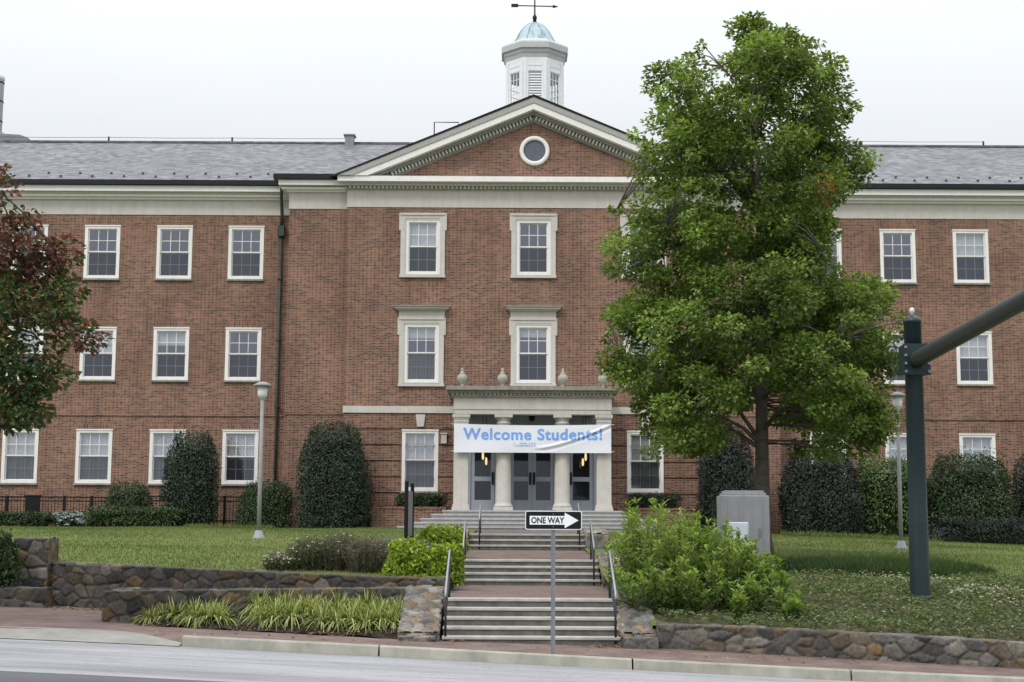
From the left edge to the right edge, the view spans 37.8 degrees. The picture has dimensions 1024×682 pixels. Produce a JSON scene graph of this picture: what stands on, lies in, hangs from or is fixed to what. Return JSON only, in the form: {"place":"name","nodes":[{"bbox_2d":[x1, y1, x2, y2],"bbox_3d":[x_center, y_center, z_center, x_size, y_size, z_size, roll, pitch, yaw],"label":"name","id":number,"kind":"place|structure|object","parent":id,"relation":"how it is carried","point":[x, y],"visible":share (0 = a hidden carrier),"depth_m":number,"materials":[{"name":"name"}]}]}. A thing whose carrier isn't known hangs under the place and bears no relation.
{"place":"outdoors","nodes":[
{"label":"outdoors","id":0,"kind":"place"},
{"bbox_2d":[0,671,222,681],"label":"asphalt lane","id":1,"kind":"structure","parent":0,"point":[10,676],"depth_m":18.61,"materials":[{"name":"asphalt"}]},
{"bbox_2d":[0,606,441,655],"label":"pavement","id":2,"kind":"structure","parent":0,"point":[41,618],"depth_m":26.87,"materials":[{"name":"brick"}]},
{"bbox_2d":[0,586,52,607],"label":"stone wall","id":3,"kind":"structure","parent":2,"relation":"on","point":[26,596],"depth_m":32.52,"materials":[{"name":"stone"}]},
{"bbox_2d":[12,536,58,586],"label":"stone pier","id":4,"kind":"structure","parent":2,"relation":"on","point":[39,555],"depth_m":33.50,"materials":[{"name":"stone"}]},
{"bbox_2d":[0,626,181,645],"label":"kerb ramp","id":5,"kind":"structure","parent":2,"relation":"on","point":[86,635],"depth_m":24.67,"materials":[{"name":"concrete"}]},
{"bbox_2d":[11,562,445,608],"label":"stone wall","id":6,"kind":"structure","parent":2,"relation":"on","point":[74,584],"depth_m":31.94,"materials":[{"name":"stone"}]},
{"bbox_2d":[102,586,406,622],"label":"stone wall","id":7,"kind":"structure","parent":2,"relation":"on","point":[124,605],"depth_m":28.39,"materials":[{"name":"stone"}]},
{"bbox_2d":[138,612,403,638],"bbox_3d":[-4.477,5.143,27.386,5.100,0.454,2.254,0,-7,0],"label":"planting bed","id":8,"kind":"object","parent":2,"relation":"on","point":[382,631],"visible":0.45,"depth_m":27.04,"materials":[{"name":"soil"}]},
{"bbox_2d":[153,597,190,626],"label":"grass clump","id":9,"kind":"object","parent":8,"relation":"on","point":[177,611],"visible":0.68,"depth_m":28.00,"materials":[{"name":"plant"}]},
{"bbox_2d":[181,597,232,629],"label":"grass clump","id":10,"kind":"object","parent":8,"relation":"on","point":[204,613],"visible":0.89,"depth_m":27.61,"materials":[{"name":"plant"}]},
{"bbox_2d":[191,599,243,628],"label":"grass clump","id":11,"kind":"object","parent":8,"relation":"on","point":[223,613],"visible":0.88,"depth_m":27.60,"materials":[{"name":"plant"}]},
{"bbox_2d":[232,587,270,621],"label":"grass clump","id":12,"kind":"object","parent":8,"relation":"on","point":[258,599],"visible":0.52,"depth_m":28.10,"materials":[{"name":"plant"}]},
{"bbox_2d":[247,598,290,631],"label":"grass clump","id":13,"kind":"object","parent":8,"relation":"on","point":[273,614],"visible":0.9,"depth_m":27.31,"materials":[{"name":"plant"}]},
{"bbox_2d":[265,598,308,630],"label":"grass clump","id":14,"kind":"object","parent":8,"relation":"on","point":[291,614],"visible":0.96,"depth_m":27.26,"materials":[{"name":"plant"}]},
{"bbox_2d":[297,604,331,632],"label":"grass clump","id":15,"kind":"object","parent":8,"relation":"on","point":[324,620],"visible":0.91,"depth_m":27.06,"materials":[{"name":"plant"}]},
{"bbox_2d":[326,596,372,635],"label":"grass clump","id":16,"kind":"object","parent":8,"relation":"on","point":[347,615],"visible":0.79,"depth_m":27.09,"materials":[{"name":"plant"}]},
{"bbox_2d":[339,603,387,636],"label":"grass clump","id":17,"kind":"object","parent":8,"relation":"on","point":[361,622],"visible":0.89,"depth_m":26.91,"materials":[{"name":"plant"}]},
{"bbox_2d":[398,633,436,641],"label":"foot block","id":18,"kind":"structure","parent":2,"relation":"on","point":[420,637],"depth_m":25.91,"materials":[{"name":"stone"}]},
{"bbox_2d":[397,585,444,640],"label":"cheek wall","id":19,"kind":"structure","parent":2,"relation":"on","point":[422,609],"depth_m":27.20,"materials":[{"name":"stone"}]},
{"bbox_2d":[0,525,475,577],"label":"lawn","id":20,"kind":"structure","parent":0,"point":[147,540],"depth_m":40.49,"materials":[{"name":"plant"}]},
{"bbox_2d":[0,524,25,587],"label":"leafy shrub","id":21,"kind":"object","parent":20,"relation":"on","point":[8,563],"visible":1,"depth_m":32.69,"materials":[{"name":"green plant"}]},
{"bbox_2d":[0,510,59,526],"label":"hedge","id":22,"kind":"object","parent":20,"relation":"on","point":[22,519],"visible":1,"depth_m":58.63,"materials":[{"name":"green plant"}]},
{"bbox_2d":[24,495,41,515],"bbox_3d":[-19.286,6.815,60.147,0.700,1.230,0.075,0,-7,0],"label":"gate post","id":23,"kind":"object","parent":20,"relation":"on","point":[32,502],"visible":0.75,"depth_m":60.17,"materials":[{"name":"black metal"}]},
{"bbox_2d":[0,495,111,518],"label":"iron fence","id":24,"kind":"object","parent":20,"relation":"on","point":[64,501],"visible":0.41,"depth_m":60.24,"materials":[{"name":"black metal"}]},
{"bbox_2d":[0,163,114,436],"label":"purple leaf tree","id":25,"kind":"object","parent":20,"relation":"on","point":[13,280],"visible":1,"depth_m":26.08,"materials":[{"name":"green plant"}]},
{"bbox_2d":[51,510,92,526],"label":"flower shrub","id":26,"kind":"object","parent":20,"relation":"on","point":[72,519],"visible":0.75,"depth_m":58.98,"materials":[{"name":"white plant"}]},
{"bbox_2d":[102,477,153,510],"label":"rounded shrub","id":27,"kind":"object","parent":20,"relation":"on","point":[127,497],"visible":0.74,"depth_m":58.57,"materials":[{"name":"green plant"}]},
{"bbox_2d":[79,504,186,526],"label":"hedge","id":28,"kind":"object","parent":20,"relation":"on","point":[150,517],"visible":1,"depth_m":57.94,"materials":[{"name":"green plant"}]},
{"bbox_2d":[157,425,221,526],"bbox_3d":[-12.791,5.358,59.627,2.480,4.281,2.492,0,-7,0],"label":"holly shrub","id":29,"kind":"object","parent":20,"relation":"on","point":[190,483],"visible":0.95,"depth_m":58.89,"materials":[{"name":"green plant"}]},
{"bbox_2d":[151,496,245,526],"bbox_3d":[-12.736,6.912,60.505,5.700,1.320,0.100,0,-7,0],"label":"iron fence","id":30,"kind":"object","parent":20,"relation":"on","point":[224,500],"visible":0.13,"depth_m":60.50,"materials":[{"name":"black metal"}]},
{"bbox_2d":[252,382,271,538],"bbox_3d":[-7.379,3.531,43.905,0.550,4.700,0.550,0,-7,0],"label":"lamp post","id":31,"kind":"object","parent":20,"relation":"on","point":[262,396],"visible":0.91,"depth_m":43.89,"materials":[{"name":"metal"}]},
{"bbox_2d":[234,476,296,527],"bbox_3d":[-9.752,6.420,59.164,2.473,2.135,2.078,0,-7,0],"label":"rounded shrub","id":32,"kind":"object","parent":20,"relation":"on","point":[276,505],"visible":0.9,"depth_m":58.66,"materials":[{"name":"green plant"}]},
{"bbox_2d":[259,549,301,570],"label":"flowering plant","id":33,"kind":"object","parent":20,"relation":"on","point":[278,561],"visible":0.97,"depth_m":32.01,"materials":[{"name":"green plant"}]},
{"bbox_2d":[282,533,336,569],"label":"flowering plant","id":34,"kind":"object","parent":20,"relation":"on","point":[306,551],"visible":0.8,"depth_m":32.27,"materials":[{"name":"green plant"}]},
{"bbox_2d":[290,412,377,527],"bbox_3d":[-7.048,5.137,59.439,3.402,4.788,2.884,0,-7,0],"label":"holly shrub","id":35,"kind":"object","parent":20,"relation":"on","point":[333,493],"visible":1,"depth_m":58.63,"materials":[{"name":"green plant"}]},
{"bbox_2d":[313,528,362,570],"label":"flowering plant","id":36,"kind":"object","parent":20,"relation":"on","point":[338,562],"visible":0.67,"depth_m":32.30,"materials":[{"name":"green plant"}]},
{"bbox_2d":[338,532,389,572],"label":"flowering plant","id":37,"kind":"object","parent":20,"relation":"on","point":[367,555],"visible":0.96,"depth_m":31.93,"materials":[{"name":"green plant"}]},
{"bbox_2d":[379,534,437,576],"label":"lime shrub","id":38,"kind":"object","parent":20,"relation":"on","point":[418,560],"visible":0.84,"depth_m":31.12,"materials":[{"name":"green plant"}]},
{"bbox_2d":[370,506,446,526],"bbox_3d":[-4.148,7.222,59.992,3.040,1.140,1.030,0,-7,0],"label":"brick planter","id":39,"kind":"object","parent":20,"relation":"on","point":[389,516],"visible":0.54,"depth_m":59.55,"materials":[{"name":"brick"}]},
{"bbox_2d":[392,491,449,506],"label":"shrub","id":40,"kind":"object","parent":39,"relation":"in","point":[428,500],"visible":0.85,"depth_m":59.83,"materials":[{"name":"green plant"}]},
{"bbox_2d":[404,481,413,543],"bbox_3d":[-2.526,4.406,36.737,0.092,1.870,1.692,0,-7,1],"label":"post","id":41,"kind":"object","parent":20,"relation":"on","point":[409,514],"visible":0.82,"depth_m":36.32,"materials":[{"name":"black metal"}]},
{"bbox_2d":[415,521,470,557],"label":"lime shrub","id":42,"kind":"object","parent":20,"relation":"on","point":[432,534],"visible":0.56,"depth_m":36.60,"materials":[{"name":"green plant"}]},
{"bbox_2d":[430,540,467,585],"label":"lime shrub","id":43,"kind":"object","parent":20,"relation":"on","point":[458,556],"visible":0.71,"depth_m":31.52,"materials":[{"name":"green plant"}]},
{"bbox_2d":[0,0,1023,534],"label":"academic building","id":44,"kind":"structure","parent":20,"relation":"on","point":[382,292],"depth_m":62.51,"materials":[{"name":"red brick"}]},
{"bbox_2d":[0,428,38,484],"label":"window","id":45,"kind":"structure","parent":44,"relation":"in","point":[19,461],"depth_m":62.44,"materials":[{"name":"white paint"}]},
{"bbox_2d":[6,326,43,380],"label":"window","id":46,"kind":"structure","parent":44,"relation":"in","point":[40,347],"depth_m":63.04,"materials":[{"name":"white paint"}]},
{"bbox_2d":[73,429,112,484],"bbox_3d":[-17.446,4.845,62.440,1.580,2.335,0.315,0,-7,0],"label":"window","id":47,"kind":"structure","parent":44,"relation":"in","point":[93,459],"depth_m":62.44,"materials":[{"name":"white paint"}]},
{"bbox_2d":[77,327,116,381],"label":"window","id":48,"kind":"structure","parent":44,"relation":"in","point":[100,368],"depth_m":62.96,"materials":[{"name":"white paint"}]},
{"bbox_2d":[82,225,120,279],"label":"window","id":49,"kind":"structure","parent":44,"relation":"in","point":[98,265],"depth_m":63.53,"materials":[{"name":"white paint"}]},
{"bbox_2d":[147,429,186,484],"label":"window","id":50,"kind":"structure","parent":44,"relation":"in","point":[158,448],"depth_m":62.47,"materials":[{"name":"white paint"}]},
{"bbox_2d":[151,327,189,381],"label":"window","id":51,"kind":"structure","parent":44,"relation":"in","point":[166,367],"depth_m":62.99,"materials":[{"name":"white paint"}]},
{"bbox_2d":[154,225,192,280],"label":"window","id":52,"kind":"structure","parent":44,"relation":"in","point":[170,265],"depth_m":63.52,"materials":[{"name":"white paint"}]},
{"bbox_2d":[220,430,258,485],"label":"window","id":53,"kind":"structure","parent":44,"relation":"in","point":[239,447],"depth_m":62.46,"materials":[{"name":"white paint"}]},
{"bbox_2d":[223,327,261,381],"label":"window","id":54,"kind":"structure","parent":44,"relation":"in","point":[239,367],"depth_m":62.96,"materials":[{"name":"white paint"}]},
{"bbox_2d":[226,226,264,280],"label":"window","id":55,"kind":"structure","parent":44,"relation":"in","point":[242,266],"depth_m":63.52,"materials":[{"name":"white paint"}]},
{"bbox_2d":[400,414,438,492],"bbox_3d":[-3.744,4.598,60.989,1.560,3.195,0.315,0,-7,0],"label":"window","id":56,"kind":"structure","parent":44,"relation":"in","point":[419,446],"depth_m":60.97,"materials":[{"name":"white paint"}]},
{"bbox_2d":[393,305,449,386],"bbox_3d":[-3.721,0.203,61.417,2.340,3.332,0.595,0,-7,0],"label":"window","id":57,"kind":"structure","parent":44,"relation":"in","point":[424,369],"depth_m":61.49,"materials":[{"name":"white paint"}]},
{"bbox_2d":[399,213,446,277],"bbox_3d":[-3.699,-3.961,62.050,1.980,2.714,0.300,0,-7,0],"label":"window","id":58,"kind":"structure","parent":44,"relation":"in","point":[422,245],"depth_m":62.08,"materials":[{"name":"white paint"}]},
{"bbox_2d":[471,452,494,509],"bbox_3d":[-1.179,5.524,60.344,0.960,2.650,0.110,0,-7,0],"label":"door","id":59,"kind":"structure","parent":44,"relation":"in","point":[475,504],"depth_m":60.28,"materials":[{"name":"grey paint"}]},
{"bbox_2d":[511,453,531,509],"bbox_3d":[0.364,5.532,60.344,0.885,2.650,0.110,0,-7,0],"label":"door","id":60,"kind":"structure","parent":44,"relation":"in","point":[517,504],"depth_m":60.28,"materials":[{"name":"grey paint"}]},
{"bbox_2d":[451,423,613,452],"bbox_3d":[0.791,3.735,57.496,6.295,1.128,0.275,0,-7,0],"label":"banner","id":61,"kind":"object","parent":44,"relation":"attached to","point":[533,438],"visible":1,"depth_m":57.42,"materials":[{"name":"fabric"}]},
{"bbox_2d":[510,213,556,277],"bbox_3d":[0.891,-3.938,62.042,1.980,2.714,0.285,0,-7,0],"label":"window","id":62,"kind":"structure","parent":44,"relation":"in","point":[537,261],"depth_m":62.05,"materials":[{"name":"white paint"}]},
{"bbox_2d":[505,305,561,385],"bbox_3d":[0.869,0.224,61.390,2.340,3.332,0.540,0,-7,0],"label":"window","id":63,"kind":"structure","parent":44,"relation":"in","point":[527,369],"depth_m":61.49,"materials":[{"name":"white paint"}]},
{"bbox_2d":[532,453,553,509],"bbox_3d":[1.259,5.537,60.344,0.885,2.650,0.110,0,-7,0],"label":"door","id":64,"kind":"structure","parent":44,"relation":"in","point":[536,504],"depth_m":60.28,"materials":[{"name":"grey paint"}]},
{"bbox_2d":[569,453,592,510],"bbox_3d":[2.791,5.545,60.344,0.980,2.650,0.110,0,-7,0],"label":"door","id":65,"kind":"structure","parent":44,"relation":"in","point":[583,505],"depth_m":60.28,"materials":[{"name":"grey paint"}]},
{"bbox_2d":[620,214,665,278],"bbox_3d":[5.471,-3.914,62.042,1.980,2.714,0.285,0,-7,0],"label":"window","id":66,"kind":"structure","parent":44,"relation":"in","point":[623,220],"depth_m":62.05,"materials":[{"name":"white paint"}]},
{"bbox_2d":[626,416,663,493],"bbox_3d":[5.426,4.646,60.989,1.560,3.195,0.314,0,-7,0],"label":"window","id":67,"kind":"structure","parent":44,"relation":"in","point":[637,469],"depth_m":60.94,"materials":[{"name":"white paint"}]},
{"bbox_2d":[883,331,904,385],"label":"window","id":68,"kind":"structure","parent":44,"relation":"in","point":[898,381],"depth_m":62.93,"materials":[{"name":"white paint"}]},
{"bbox_2d":[885,433,906,474],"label":"window","id":69,"kind":"structure","parent":44,"relation":"in","point":[890,446],"depth_m":62.59,"materials":[{"name":"white paint"}]},
{"bbox_2d":[879,229,917,284],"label":"window","id":70,"kind":"structure","parent":44,"relation":"in","point":[901,268],"depth_m":63.53,"materials":[{"name":"white paint"}]},
{"bbox_2d":[952,229,990,284],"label":"window","id":71,"kind":"structure","parent":44,"relation":"in","point":[970,246],"depth_m":63.56,"materials":[{"name":"white paint"}]},
{"bbox_2d":[956,331,994,385],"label":"window","id":72,"kind":"structure","parent":44,"relation":"in","point":[974,357],"depth_m":62.99,"materials":[{"name":"white paint"}]},
{"bbox_2d":[959,433,995,473],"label":"window","id":73,"kind":"structure","parent":44,"relation":"in","point":[974,442],"depth_m":62.56,"materials":[{"name":"white paint"}]},
{"bbox_2d":[0,638,864,681],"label":"road","id":74,"kind":"structure","parent":0,"point":[137,660],"depth_m":22.09,"materials":[{"name":"grey asphalt"}]},
{"bbox_2d":[182,635,1023,681],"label":"curb","id":75,"kind":"structure","parent":74,"relation":"on","point":[541,659],"depth_m":24.33,"materials":[{"name":"concrete"}]},
{"bbox_2d":[0,0,1023,144],"label":"sky","id":76,"kind":"structure","parent":0,"point":[924,72],"materials":[{"name":"white"}]},
{"bbox_2d":[442,532,624,635],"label":"path","id":77,"kind":"structure","parent":0,"point":[522,591],"depth_m":33.17,"materials":[{"name":"brick"}]},
{"bbox_2d":[468,534,585,550],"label":"stone stairs","id":78,"kind":"structure","parent":77,"relation":"on","point":[566,542],"depth_m":42.12,"materials":[{"name":"concrete"}]},
{"bbox_2d":[459,559,600,585],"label":"stone stairs","id":79,"kind":"structure","parent":77,"relation":"on","point":[536,572],"depth_m":34.99,"materials":[{"name":"stone"}]},
{"bbox_2d":[438,641,1023,676],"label":"pavement","id":80,"kind":"structure","parent":0,"point":[699,656],"depth_m":25.27,"materials":[{"name":"concrete"}]},
{"bbox_2d":[48,606,858,663],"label":"fallen leaves","id":81,"kind":"object","parent":80,"relation":"on","point":[453,640],"visible":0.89,"depth_m":26.75,"materials":[{"name":"brown plant"}]},
{"bbox_2d":[442,597,620,645],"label":"stone stairs","id":82,"kind":"structure","parent":80,"relation":"on","point":[582,621],"depth_m":26.79,"materials":[{"name":"stone"}]},
{"bbox_2d":[444,549,450,640],"bbox_3d":[-1.164,4.588,27.076,0.044,1.602,1.917,0,-7,0],"label":"handrail","id":83,"kind":"object","parent":82,"relation":"on","point":[447,590],"visible":0.86,"depth_m":26.67,"materials":[{"name":"metal"}]},
{"bbox_2d":[608,550,616,644],"bbox_3d":[1.816,4.614,27.075,0.044,1.622,1.917,0,-7,0],"label":"handrail","id":84,"kind":"object","parent":82,"relation":"on","point":[614,596],"visible":0.94,"depth_m":26.69,"materials":[{"name":"metal"}]},
{"bbox_2d":[525,510,581,653],"bbox_3d":[0.684,4.074,24.692,0.940,2.551,0.056,0,-7,0],"label":"one way sign","id":85,"kind":"object","parent":80,"relation":"on","point":[552,520],"visible":0.98,"depth_m":24.80,"materials":[{"name":"metal"}]},
{"bbox_2d":[621,635,658,660],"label":"foot block","id":86,"kind":"structure","parent":80,"relation":"on","point":[638,642],"depth_m":25.91,"materials":[{"name":"stone"}]},
{"bbox_2d":[655,622,1023,667],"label":"stone wall","id":87,"kind":"structure","parent":80,"relation":"on","point":[844,644],"depth_m":26.08,"materials":[{"name":"stone"}]},
{"bbox_2d":[567,531,1023,669],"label":"lawn","id":88,"kind":"structure","parent":0,"point":[602,569],"depth_m":42.32,"materials":[{"name":"plant"}]},
{"bbox_2d":[397,510,659,532],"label":"entrance steps","id":89,"kind":"structure","parent":88,"relation":"on","point":[502,520],"depth_m":55.87,"materials":[{"name":"concrete"}]},
{"bbox_2d":[583,528,609,548],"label":"cheek wall","id":90,"kind":"structure","parent":88,"relation":"on","point":[601,536],"depth_m":41.74,"materials":[{"name":"stone"}]},
{"bbox_2d":[597,552,621,589],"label":"cheek wall","id":91,"kind":"structure","parent":88,"relation":"on","point":[604,583],"depth_m":35.35,"materials":[{"name":"stone"}]},
{"bbox_2d":[611,586,657,646],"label":"cheek wall","id":92,"kind":"structure","parent":88,"relation":"on","point":[631,622],"depth_m":26.77,"materials":[{"name":"stone"}]},
{"bbox_2d":[616,508,696,530],"bbox_3d":[5.792,7.274,59.992,3.200,1.140,1.030,0,-7,0],"label":"brick planter","id":93,"kind":"object","parent":88,"relation":"on","point":[646,511],"visible":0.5,"depth_m":59.55,"materials":[{"name":"brick"}]},
{"bbox_2d":[625,492,684,507],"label":"shrub","id":94,"kind":"object","parent":93,"relation":"in","point":[671,502],"visible":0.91,"depth_m":59.87,"materials":[{"name":"green plant"}]},
{"bbox_2d":[692,414,754,531],"bbox_3d":[8.555,5.284,59.489,2.850,4.917,2.392,-7,-10,44],"label":"holly shrub","id":95,"kind":"object","parent":88,"relation":"on","point":[727,468],"visible":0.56,"depth_m":58.93,"materials":[{"name":"green plant"}]},
{"bbox_2d":[727,522,748,545],"bbox_3d":[4.946,4.620,32.952,0.500,1.250,0.362,0,-7,0],"label":"meter pedestal","id":96,"kind":"object","parent":88,"relation":"on","point":[743,527],"visible":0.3,"depth_m":32.84,"materials":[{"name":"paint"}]},
{"bbox_2d":[717,490,769,562],"bbox_3d":[5.267,4.351,34.052,1.100,1.870,0.750,0,-7,0],"label":"utility cabinet","id":97,"kind":"object","parent":88,"relation":"on","point":[751,508],"visible":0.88,"depth_m":33.78,"materials":[{"name":"metal"}]},
{"bbox_2d":[594,10,914,556],"bbox_3d":[6.307,-1.504,38.594,7.609,14.576,7.730,-7,-10,43],"label":"maple tree","id":98,"kind":"object","parent":88,"relation":"on","point":[797,231],"visible":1,"depth_m":37.14,"materials":[{"name":"green plant"}]},
{"bbox_2d":[773,441,869,535],"bbox_3d":[12.256,5.859,59.380,3.640,4.047,3.146,0,-7,0],"label":"holly shrub","id":99,"kind":"object","parent":88,"relation":"on","point":[820,497],"visible":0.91,"depth_m":58.53,"materials":[{"name":"green plant"}]},
{"bbox_2d":[852,450,931,538],"bbox_3d":[14.994,6.059,59.510,3.235,3.737,2.678,-3,-8,26],"label":"leafy shrub","id":100,"kind":"object","parent":88,"relation":"on","point":[879,490],"visible":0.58,"depth_m":58.86,"materials":[{"name":"green plant"}]},
{"bbox_2d":[888,392,907,549],"bbox_3d":[11.360,3.831,43.879,0.550,4.700,0.550,0,-7,0],"label":"lamp post","id":101,"kind":"object","parent":88,"relation":"on","point":[897,403],"visible":0.83,"depth_m":43.82,"materials":[{"name":"metal"}]},
{"bbox_2d":[926,446,1020,537],"bbox_3d":[18.198,6.080,59.365,4.329,4.110,2.932,0,-7,0],"label":"rounded shrub","id":102,"kind":"object","parent":88,"relation":"on","point":[978,491],"visible":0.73,"depth_m":58.72,"materials":[{"name":"green plant"}]},
{"bbox_2d":[928,514,1023,544],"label":"hedge","id":103,"kind":"object","parent":88,"relation":"on","point":[989,531],"visible":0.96,"depth_m":57.12,"materials":[{"name":"green plant"}]},
{"bbox_2d":[1010,445,1023,523],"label":"holly shrub","id":104,"kind":"object","parent":88,"relation":"on","point":[1019,490],"visible":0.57,"depth_m":59.22,"materials":[{"name":"green plant"}]},
{"bbox_2d":[637,580,1023,641],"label":"bank soil","id":105,"kind":"structure","parent":0,"point":[860,628],"depth_m":27.58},
{"bbox_2d":[602,497,809,620],"bbox_3d":[3.618,4.296,29.358,3.851,2.517,4.750,0,-7,0],"label":"leafy bush","id":106,"kind":"object","parent":105,"relation":"on","point":[689,563],"visible":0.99,"depth_m":28.33,"materials":[{"name":"green plant"}]},
{"bbox_2d":[658,568,1023,639],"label":"ground cover","id":107,"kind":"object","parent":105,"relation":"on","point":[878,586],"depth_m":28.26,"materials":[{"name":"green plant"}]},
{"bbox_2d":[898,289,1023,600],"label":"signal pole","id":108,"kind":"object","parent":105,"relation":"on","point":[917,356],"visible":0.94,"depth_m":29.27,"materials":[{"name":"metal"}]},
{"bbox_2d":[780,530,944,541],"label":"edging grass","id":109,"kind":"structure","parent":0,"point":[825,534],"depth_m":57.07,"materials":[{"name":"plant"}]},
{"bbox_2d":[772,551,997,576],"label":"mondo grass","id":110,"kind":"structure","parent":0,"point":[895,565],"depth_m":33.98,"materials":[{"name":"plant"}]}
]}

